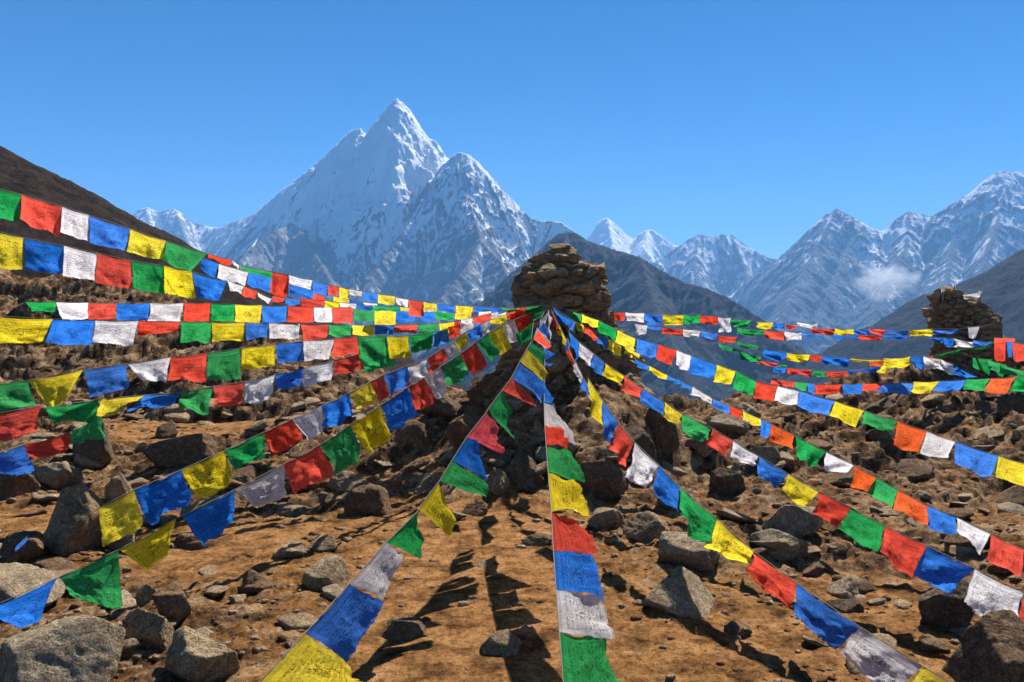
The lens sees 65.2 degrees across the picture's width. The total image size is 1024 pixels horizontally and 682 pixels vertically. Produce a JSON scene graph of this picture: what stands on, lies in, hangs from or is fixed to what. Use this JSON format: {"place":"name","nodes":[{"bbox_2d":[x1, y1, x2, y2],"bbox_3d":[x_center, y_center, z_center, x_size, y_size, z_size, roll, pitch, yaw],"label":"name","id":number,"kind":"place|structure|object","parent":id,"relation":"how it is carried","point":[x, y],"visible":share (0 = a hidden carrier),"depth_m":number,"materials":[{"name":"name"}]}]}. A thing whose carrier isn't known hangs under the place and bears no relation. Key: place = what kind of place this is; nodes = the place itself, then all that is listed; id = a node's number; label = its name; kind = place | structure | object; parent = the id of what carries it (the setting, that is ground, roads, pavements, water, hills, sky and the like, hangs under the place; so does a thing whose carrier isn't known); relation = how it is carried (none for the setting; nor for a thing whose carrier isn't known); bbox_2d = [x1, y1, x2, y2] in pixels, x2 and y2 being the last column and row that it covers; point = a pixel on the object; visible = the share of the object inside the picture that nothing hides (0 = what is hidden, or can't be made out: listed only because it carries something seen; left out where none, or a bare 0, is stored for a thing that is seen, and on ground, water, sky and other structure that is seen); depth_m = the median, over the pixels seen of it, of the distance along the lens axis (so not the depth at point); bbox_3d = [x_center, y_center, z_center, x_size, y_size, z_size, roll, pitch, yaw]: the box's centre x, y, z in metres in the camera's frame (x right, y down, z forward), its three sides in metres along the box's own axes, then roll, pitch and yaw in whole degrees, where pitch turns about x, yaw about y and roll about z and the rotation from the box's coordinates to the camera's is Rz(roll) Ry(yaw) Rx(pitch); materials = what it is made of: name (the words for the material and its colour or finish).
{"place":"outdoors","nodes":[
{"label":"outdoors","id":0,"kind":"place"},
{"bbox_2d":[0,416,105,475],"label":"prayer flag string","id":1,"kind":"object","parent":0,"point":[16,461],"visible":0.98,"depth_m":7.16,"materials":[{"name":"multicoloured fabric"}]},
{"bbox_2d":[133,207,254,254],"bbox_3d":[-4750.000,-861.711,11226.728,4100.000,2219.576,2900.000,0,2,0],"label":"range","id":2,"kind":"structure","parent":0,"point":[197,236],"depth_m":11668.92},
{"bbox_2d":[0,146,466,391],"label":"brown hillside","id":3,"kind":"structure","parent":0,"point":[20,175],"depth_m":154.09,"materials":[{"name":"soil"}]},
{"bbox_2d":[214,98,581,358],"bbox_3d":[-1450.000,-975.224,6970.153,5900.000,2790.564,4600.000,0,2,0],"label":"snowy main peak","id":4,"kind":"structure","parent":0,"point":[394,201],"depth_m":6988.54,"materials":[{"name":"snow"}]},
{"bbox_2d":[0,268,1023,681],"bbox_3d":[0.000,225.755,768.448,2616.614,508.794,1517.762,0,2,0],"label":"ground","id":5,"kind":"structure","parent":0,"point":[450,642],"depth_m":7.98,"materials":[{"name":"soil"}]},
{"bbox_2d":[0,472,40,500],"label":"rock","id":6,"kind":"object","parent":5,"relation":"on","point":[11,486],"visible":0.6,"depth_m":9.52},
{"bbox_2d":[0,531,44,562],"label":"rock","id":7,"kind":"object","parent":5,"relation":"on","point":[32,548],"visible":0.79,"depth_m":6.92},
{"bbox_2d":[0,562,65,607],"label":"rock","id":8,"kind":"object","parent":5,"relation":"on","point":[16,578],"visible":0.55,"depth_m":6.28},
{"bbox_2d":[31,556,74,570],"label":"rock","id":9,"kind":"object","parent":5,"relation":"on","point":[57,563],"visible":0.27,"depth_m":6.84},
{"bbox_2d":[31,461,85,489],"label":"rock","id":10,"kind":"object","parent":5,"relation":"on","point":[58,475],"visible":0.69,"depth_m":10.78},
{"bbox_2d":[0,615,125,681],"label":"rock","id":11,"kind":"object","parent":5,"relation":"on","point":[84,648],"visible":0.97,"depth_m":4.86,"materials":[{"name":"stone"}]},
{"bbox_2d":[43,481,104,555],"bbox_3d":[-4.123,1.763,7.444,0.646,0.927,0.565,0,2,0],"label":"rock","id":12,"kind":"object","parent":5,"relation":"on","point":[73,524],"visible":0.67,"depth_m":7.31,"materials":[{"name":"stone"}]},
{"bbox_2d":[73,453,104,467],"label":"stone","id":13,"kind":"object","parent":5,"relation":"on","point":[81,460],"visible":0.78,"depth_m":11.67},
{"bbox_2d":[72,421,113,469],"bbox_3d":[-6.215,1.664,11.938,0.554,1.024,0.491,0,2,0],"label":"rock","id":14,"kind":"object","parent":5,"relation":"on","point":[100,451],"visible":0.59,"depth_m":11.72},
{"bbox_2d":[104,473,138,503],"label":"rock","id":15,"kind":"object","parent":5,"relation":"on","point":[119,485],"visible":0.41,"depth_m":9.29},
{"bbox_2d":[107,533,135,549],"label":"rock","id":16,"kind":"object","parent":5,"relation":"on","point":[121,542],"visible":0.21,"depth_m":7.45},
{"bbox_2d":[134,584,157,604],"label":"rock","id":17,"kind":"object","parent":5,"relation":"on","point":[144,593],"visible":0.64,"depth_m":6.15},
{"bbox_2d":[122,608,174,650],"bbox_3d":[-2.459,1.995,5.397,0.337,0.397,0.298,0,2,0],"label":"rock","id":18,"kind":"object","parent":5,"relation":"on","point":[149,629],"visible":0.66,"depth_m":5.31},
{"bbox_2d":[155,420,177,438],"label":"rock","id":19,"kind":"object","parent":5,"relation":"on","point":[168,429],"visible":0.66,"depth_m":14.05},
{"bbox_2d":[151,590,191,621],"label":"rock","id":20,"kind":"object","parent":5,"relation":"on","point":[173,605],"visible":0.81,"depth_m":5.56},
{"bbox_2d":[138,432,217,468],"bbox_3d":[-4.679,1.621,11.313,1.144,0.681,0.997,0,2,0],"label":"rock","id":21,"kind":"object","parent":5,"relation":"on","point":[181,452],"visible":0.69,"depth_m":10.99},
{"bbox_2d":[162,411,194,422],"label":"stone","id":22,"kind":"object","parent":5,"relation":"on","point":[183,417],"visible":0.88,"depth_m":17.11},
{"bbox_2d":[174,532,197,547],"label":"rock","id":23,"kind":"object","parent":5,"relation":"on","point":[182,540],"visible":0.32,"depth_m":7.58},
{"bbox_2d":[165,626,239,681],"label":"rock","id":24,"kind":"object","parent":5,"relation":"on","point":[192,655],"visible":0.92,"depth_m":4.86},
{"bbox_2d":[231,466,257,484],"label":"rock","id":25,"kind":"object","parent":5,"relation":"on","point":[246,474],"visible":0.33,"depth_m":10.29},
{"bbox_2d":[239,581,274,593],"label":"stone","id":26,"kind":"object","parent":5,"relation":"on","point":[256,588],"visible":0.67,"depth_m":6.38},
{"bbox_2d":[242,569,276,586],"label":"rock","id":27,"kind":"object","parent":5,"relation":"on","point":[251,576],"visible":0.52,"depth_m":6.47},
{"bbox_2d":[272,538,306,557],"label":"rock","id":28,"kind":"object","parent":5,"relation":"on","point":[293,547],"visible":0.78,"depth_m":7.26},
{"bbox_2d":[275,502,314,517],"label":"rock","id":29,"kind":"object","parent":5,"relation":"on","point":[285,509],"visible":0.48,"depth_m":8.86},
{"bbox_2d":[277,612,318,630],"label":"stone","id":30,"kind":"object","parent":5,"relation":"on","point":[304,621],"visible":0.92,"depth_m":5.61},
{"bbox_2d":[307,534,337,551],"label":"rock","id":31,"kind":"object","parent":5,"relation":"on","point":[321,543],"visible":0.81,"depth_m":7.46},
{"bbox_2d":[301,554,348,589],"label":"rock","id":32,"kind":"object","parent":5,"relation":"on","point":[324,571],"visible":0.77,"depth_m":6.41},
{"bbox_2d":[322,584,343,599],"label":"stone","id":33,"kind":"object","parent":5,"relation":"on","point":[332,591],"visible":0.52,"depth_m":6.18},
{"bbox_2d":[327,471,369,492],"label":"rock","id":34,"kind":"object","parent":5,"relation":"on","point":[344,481],"visible":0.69,"depth_m":9.46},
{"bbox_2d":[344,484,391,517],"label":"rock","id":35,"kind":"object","parent":5,"relation":"on","point":[369,500],"visible":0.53,"depth_m":8.76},
{"bbox_2d":[381,616,426,641],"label":"rock","id":36,"kind":"object","parent":5,"relation":"on","point":[401,629],"visible":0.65,"depth_m":5.43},
{"bbox_2d":[394,420,439,451],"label":"rock","id":37,"kind":"object","parent":5,"relation":"on","point":[420,434],"visible":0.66,"depth_m":11.20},
{"bbox_2d":[411,472,444,494],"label":"rock","id":38,"kind":"object","parent":5,"relation":"on","point":[424,480],"visible":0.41,"depth_m":9.55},
{"bbox_2d":[426,394,465,418],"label":"rock","id":39,"kind":"object","parent":5,"relation":"on","point":[444,405],"visible":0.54,"depth_m":11.50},
{"bbox_2d":[446,414,481,447],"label":"rock","id":40,"kind":"object","parent":5,"relation":"on","point":[460,428],"visible":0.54,"depth_m":10.40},
{"bbox_2d":[462,501,487,515],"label":"rock","id":41,"kind":"object","parent":5,"relation":"on","point":[479,508],"visible":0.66,"depth_m":8.70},
{"bbox_2d":[480,448,511,465],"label":"rock","id":42,"kind":"object","parent":5,"relation":"on","point":[506,456],"visible":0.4,"depth_m":9.83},
{"bbox_2d":[485,467,511,494],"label":"rock","id":43,"kind":"object","parent":5,"relation":"on","point":[498,482],"visible":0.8,"depth_m":9.32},
{"bbox_2d":[480,629,521,655],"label":"rock","id":44,"kind":"object","parent":5,"relation":"on","point":[506,642],"visible":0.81,"depth_m":5.17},
{"bbox_2d":[0,344,1023,681],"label":"rubble","id":45,"kind":"object","parent":5,"relation":"on","point":[474,598],"visible":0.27,"depth_m":7.49,"materials":[{"name":"stone"}]},
{"bbox_2d":[507,452,544,489],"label":"rock","id":46,"kind":"object","parent":5,"relation":"on","point":[521,471],"visible":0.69,"depth_m":9.48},
{"bbox_2d":[520,533,551,546],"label":"rock","id":47,"kind":"object","parent":5,"relation":"on","point":[539,539],"visible":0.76,"depth_m":7.58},
{"bbox_2d":[483,243,657,410],"bbox_3d":[0.852,0.596,12.421,3.712,4.188,3.293,0,2,0],"label":"cairn","id":48,"kind":"object","parent":5,"relation":"on","point":[560,275],"visible":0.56,"depth_m":11.72,"materials":[{"name":"stone"}]},
{"bbox_2d":[0,189,526,316],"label":"prayer flag string","id":49,"kind":"object","parent":48,"relation":"hanging from","point":[38,214],"visible":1,"depth_m":8.26,"materials":[{"name":"multicoloured fabric"}]},
{"bbox_2d":[17,301,520,410],"bbox_3d":[-4.406,0.543,12.516,10.052,2.339,0.923,1,2,18],"label":"prayer flag string","id":50,"kind":"object","parent":48,"relation":"attached to","point":[193,312],"visible":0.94,"depth_m":12.44,"materials":[{"name":"multicoloured fabric"}]},
{"bbox_2d":[0,308,540,441],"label":"prayer flag string","id":51,"kind":"object","parent":48,"relation":"hanging from","point":[16,424],"visible":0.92,"depth_m":8.56,"materials":[{"name":"multicoloured fabric"}]},
{"bbox_2d":[0,307,542,411],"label":"prayer flag string","id":52,"kind":"object","parent":48,"relation":"hanging from","point":[225,365],"visible":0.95,"depth_m":8.70,"materials":[{"name":"multicoloured fabric"}]},
{"bbox_2d":[0,308,543,627],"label":"prayer flag string","id":53,"kind":"object","parent":48,"relation":"hanging from","point":[97,582],"visible":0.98,"depth_m":7.14,"materials":[{"name":"multicoloured fabric"}]},
{"bbox_2d":[0,305,546,345],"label":"prayer flag string","id":54,"kind":"object","parent":48,"relation":"hanging from","point":[61,331],"visible":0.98,"depth_m":9.47,"materials":[{"name":"multicoloured fabric"}]},
{"bbox_2d":[0,232,546,313],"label":"prayer flag string","id":55,"kind":"object","parent":48,"relation":"hanging from","point":[75,263],"visible":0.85,"depth_m":8.65,"materials":[{"name":"multicoloured fabric"}]},
{"bbox_2d":[200,258,399,307],"bbox_3d":[-2.520,-0.753,10.517,3.996,0.700,0.900,-1,2,-36],"label":"prayer flag string","id":56,"kind":"object","parent":48,"relation":"hanging from","point":[232,274],"visible":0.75,"depth_m":9.78,"materials":[{"name":"multicoloured fabric"}]},
{"bbox_2d":[95,307,541,546],"bbox_3d":[-1.379,0.497,8.586,0.376,1.769,6.675,1,2,30],"label":"prayer flag string","id":57,"kind":"object","parent":48,"relation":"hanging from","point":[120,517],"visible":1,"depth_m":6.83,"materials":[{"name":"multicoloured fabric"}]},
{"bbox_2d":[258,307,551,681],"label":"prayer flag string","id":58,"kind":"object","parent":48,"relation":"hanging from","point":[341,625],"visible":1,"depth_m":5.08,"materials":[{"name":"multicoloured fabric"}]},
{"bbox_2d":[466,374,505,407],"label":"rock","id":59,"kind":"object","parent":48,"relation":"on","point":[481,388],"visible":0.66,"depth_m":11.68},
{"bbox_2d":[543,306,621,681],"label":"prayer flag string","id":60,"kind":"object","parent":48,"relation":"hanging from","point":[583,659],"visible":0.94,"depth_m":4.95,"materials":[{"name":"multicoloured fabric"}]},
{"bbox_2d":[551,310,948,681],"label":"prayer flag string","id":61,"kind":"object","parent":48,"relation":"hanging from","point":[872,658],"visible":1,"depth_m":5.55,"materials":[{"name":"multicoloured fabric"}]},
{"bbox_2d":[562,308,982,336],"bbox_3d":[6.537,-0.326,16.703,16.028,0.673,0.601,-2,3,-40],"label":"prayer flag string","id":62,"kind":"object","parent":48,"relation":"hanging from","point":[669,319],"visible":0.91,"depth_m":14.17,"materials":[{"name":"multicoloured fabric"}]},
{"bbox_2d":[549,306,1023,621],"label":"prayer flag string","id":63,"kind":"object","parent":48,"relation":"hanging from","point":[985,594],"visible":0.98,"depth_m":6.07,"materials":[{"name":"multicoloured fabric"}]},
{"bbox_2d":[557,308,1023,576],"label":"prayer flag string","id":64,"kind":"object","parent":48,"relation":"hanging from","point":[1003,554],"visible":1,"depth_m":7.07,"materials":[{"name":"multicoloured fabric"}]},
{"bbox_2d":[559,308,1023,485],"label":"prayer flag string","id":65,"kind":"object","parent":48,"relation":"hanging from","point":[978,462],"visible":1,"depth_m":8.48,"materials":[{"name":"multicoloured fabric"}]},
{"bbox_2d":[625,321,990,347],"bbox_3d":[6.973,-0.111,16.373,13.742,0.847,0.676,-1,2,-36],"label":"prayer flag string","id":66,"kind":"object","parent":48,"relation":"hanging from","point":[768,334],"visible":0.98,"depth_m":15.37,"materials":[{"name":"multicoloured fabric"}]},
{"bbox_2d":[670,328,1010,392],"bbox_3d":[6.321,0.492,14.512,10.282,1.586,0.970,-1,2,-35],"label":"prayer flag string","id":67,"kind":"object","parent":48,"relation":"hanging from","point":[922,362],"visible":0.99,"depth_m":14.88,"materials":[{"name":"multicoloured fabric"}]},
{"bbox_2d":[673,336,1019,378],"bbox_3d":[6.948,0.226,14.977,11.710,0.839,0.477,-2,3,-38],"label":"prayer flag string","id":68,"kind":"object","parent":48,"relation":"hanging from","point":[774,365],"visible":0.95,"depth_m":13.62,"materials":[{"name":"multicoloured fabric"}]},
{"bbox_2d":[574,461,626,496],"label":"rock","id":69,"kind":"object","parent":5,"relation":"on","point":[607,479],"visible":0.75,"depth_m":9.26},
{"bbox_2d":[587,507,624,529],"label":"rock","id":70,"kind":"object","parent":5,"relation":"on","point":[600,518],"visible":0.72,"depth_m":8.16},
{"bbox_2d":[624,425,656,463],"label":"rock","id":71,"kind":"object","parent":5,"relation":"on","point":[640,437],"visible":0.33,"depth_m":9.88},
{"bbox_2d":[623,511,669,541],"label":"rock","id":72,"kind":"object","parent":5,"relation":"on","point":[649,526],"visible":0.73,"depth_m":7.73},
{"bbox_2d":[644,403,679,453],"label":"rock","id":73,"kind":"object","parent":5,"relation":"on","point":[665,430],"visible":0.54,"depth_m":10.75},
{"bbox_2d":[643,565,714,618],"bbox_3d":[1.296,1.946,6.001,0.470,0.442,0.535,2,3,43],"label":"rock","id":74,"kind":"object","parent":5,"relation":"on","point":[680,591],"visible":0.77,"depth_m":5.92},
{"bbox_2d":[658,531,719,570],"bbox_3d":[1.533,1.876,6.915,0.497,0.447,0.459,1,2,24],"label":"rock","id":75,"kind":"object","parent":5,"relation":"on","point":[682,548],"visible":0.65,"depth_m":6.79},
{"bbox_2d":[685,438,715,456],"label":"rock","id":76,"kind":"object","parent":5,"relation":"on","point":[702,448],"visible":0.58,"depth_m":11.12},
{"bbox_2d":[709,468,745,497],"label":"rock","id":77,"kind":"object","parent":5,"relation":"on","point":[725,482],"visible":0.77,"depth_m":9.09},
{"bbox_2d":[706,413,751,434],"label":"rock","id":78,"kind":"object","parent":5,"relation":"on","point":[725,423],"visible":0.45,"depth_m":14.88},
{"bbox_2d":[724,620,752,637],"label":"rock","id":79,"kind":"object","parent":5,"relation":"on","point":[735,628],"visible":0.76,"depth_m":5.49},
{"bbox_2d":[716,508,763,523],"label":"stone","id":80,"kind":"object","parent":5,"relation":"on","point":[727,513],"visible":0.92,"depth_m":8.12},
{"bbox_2d":[750,446,780,465],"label":"rock","id":81,"kind":"object","parent":5,"relation":"on","point":[771,454],"visible":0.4,"depth_m":11.36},
{"bbox_2d":[749,539,789,550],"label":"stone","id":82,"kind":"object","parent":5,"relation":"on","point":[773,545],"visible":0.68,"depth_m":7.07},
{"bbox_2d":[746,529,809,560],"bbox_3d":[2.411,1.860,7.305,0.489,0.316,0.519,-1,2,-23],"label":"rock","id":83,"kind":"object","parent":5,"relation":"on","point":[797,547],"visible":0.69,"depth_m":7.14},
{"bbox_2d":[761,505,823,535],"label":"rock","id":84,"kind":"object","parent":5,"relation":"on","point":[795,520],"visible":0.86,"depth_m":7.53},
{"bbox_2d":[803,560,833,577],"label":"rock","id":85,"kind":"object","parent":5,"relation":"on","point":[817,568],"visible":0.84,"depth_m":6.80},
{"bbox_2d":[826,576,859,598],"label":"rock","id":86,"kind":"object","parent":5,"relation":"on","point":[846,587],"visible":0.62,"depth_m":6.30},
{"bbox_2d":[821,599,864,612],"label":"rock","id":87,"kind":"object","parent":5,"relation":"on","point":[846,605],"visible":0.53,"depth_m":5.94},
{"bbox_2d":[832,575,876,593],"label":"stone","id":88,"kind":"object","parent":5,"relation":"on","point":[865,586],"visible":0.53,"depth_m":6.39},
{"bbox_2d":[816,466,893,490],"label":"rock","id":89,"kind":"object","parent":5,"relation":"on","point":[841,479],"visible":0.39,"depth_m":9.77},
{"bbox_2d":[862,397,892,414],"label":"rock","id":90,"kind":"object","parent":5,"relation":"on","point":[883,404],"visible":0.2,"depth_m":16.57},
{"bbox_2d":[866,429,895,445],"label":"rock","id":91,"kind":"object","parent":5,"relation":"on","point":[886,437],"visible":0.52,"depth_m":12.37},
{"bbox_2d":[893,459,933,480],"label":"rock","id":92,"kind":"object","parent":5,"relation":"on","point":[914,469],"visible":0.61,"depth_m":10.55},
{"bbox_2d":[913,638,950,651],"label":"stone","id":93,"kind":"object","parent":5,"relation":"on","point":[931,645],"visible":1,"depth_m":5.22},
{"bbox_2d":[918,580,974,628],"bbox_3d":[3.074,1.925,5.662,0.369,0.500,0.297,1,2,24],"label":"rock","id":94,"kind":"object","parent":5,"relation":"on","point":[941,608],"visible":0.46,"depth_m":5.55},
{"bbox_2d":[943,508,973,519],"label":"stone","id":95,"kind":"object","parent":5,"relation":"on","point":[962,513],"visible":0.66,"depth_m":8.76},
{"bbox_2d":[922,286,1018,369],"bbox_3d":[12.867,-0.212,22.592,2.673,2.700,2.030,0,2,0],"label":"cairn","id":96,"kind":"object","parent":5,"relation":"on","point":[954,310],"visible":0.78,"depth_m":22.06,"materials":[{"name":"stone"}]},
{"bbox_2d":[944,524,1004,548],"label":"rock","id":97,"kind":"object","parent":5,"relation":"on","point":[958,539],"visible":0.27,"depth_m":7.32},
{"bbox_2d":[941,609,1023,681],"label":"rock","id":98,"kind":"object","parent":5,"relation":"on","point":[990,647],"visible":0.98,"depth_m":4.77,"materials":[{"name":"stone"}]},
{"bbox_2d":[973,426,1004,438],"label":"stone","id":99,"kind":"object","parent":5,"relation":"on","point":[994,432],"visible":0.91,"depth_m":14.00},
{"bbox_2d":[973,400,1008,413],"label":"rock","id":100,"kind":"object","parent":5,"relation":"on","point":[992,407],"visible":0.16,"depth_m":16.66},
{"bbox_2d":[993,484,1023,505],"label":"rock","id":101,"kind":"object","parent":5,"relation":"on","point":[1014,494],"visible":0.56,"depth_m":9.56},
{"bbox_2d":[994,393,1023,414],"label":"rock","id":102,"kind":"object","parent":5,"relation":"on","point":[1014,401],"visible":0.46,"depth_m":16.67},
{"bbox_2d":[997,502,1023,513],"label":"stone","id":103,"kind":"object","parent":5,"relation":"on","point":[1007,507],"visible":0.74,"depth_m":9.12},
{"bbox_2d":[0,0,1023,258],"label":"sky","id":104,"kind":"structure","parent":0,"point":[752,121],"materials":[{"name":"blue"}]},
{"bbox_2d":[413,231,810,404],"bbox_3d":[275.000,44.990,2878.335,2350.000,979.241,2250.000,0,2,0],"label":"scree ridge","id":105,"kind":"structure","parent":0,"point":[636,284],"depth_m":2806.29,"materials":[{"name":"stone"}]},
{"bbox_2d":[586,218,678,263],"bbox_3d":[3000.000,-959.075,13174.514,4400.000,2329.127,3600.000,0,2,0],"label":"twin peaks","id":106,"kind":"object","parent":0,"point":[651,246],"visible":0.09,"depth_m":13520.96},
{"bbox_2d":[652,234,777,301],"bbox_3d":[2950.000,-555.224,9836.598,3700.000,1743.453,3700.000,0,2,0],"label":"snowy mountain","id":107,"kind":"structure","parent":0,"point":[731,266],"depth_m":10588.29,"materials":[{"name":"snow"}]},
{"bbox_2d":[733,370,1023,394],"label":"prayer flag string","id":108,"kind":"object","parent":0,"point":[998,386],"visible":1,"depth_m":15.07,"materials":[{"name":"multicoloured fabric"}]},
{"bbox_2d":[736,171,1023,354],"bbox_3d":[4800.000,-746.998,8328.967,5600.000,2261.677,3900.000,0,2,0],"label":"massif","id":109,"kind":"structure","parent":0,"point":[836,268],"depth_m":8520.26,"materials":[{"name":"stone"}]},
{"bbox_2d":[772,249,1023,395],"bbox_3d":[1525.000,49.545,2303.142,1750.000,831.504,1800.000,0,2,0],"label":"dark flank","id":110,"kind":"object","parent":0,"point":[1000,285],"visible":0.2,"depth_m":2191.15,"materials":[{"name":"stone"}]},
{"bbox_2d":[964,353,1023,376],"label":"prayer flag string","id":111,"kind":"object","parent":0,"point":[987,366],"visible":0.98,"depth_m":16.90,"materials":[{"name":"green fabric"}]},
{"bbox_2d":[994,338,1023,361],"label":"prayer flag string","id":112,"kind":"object","parent":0,"point":[1000,349],"visible":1,"depth_m":17.47,"materials":[{"name":"red fabric"}]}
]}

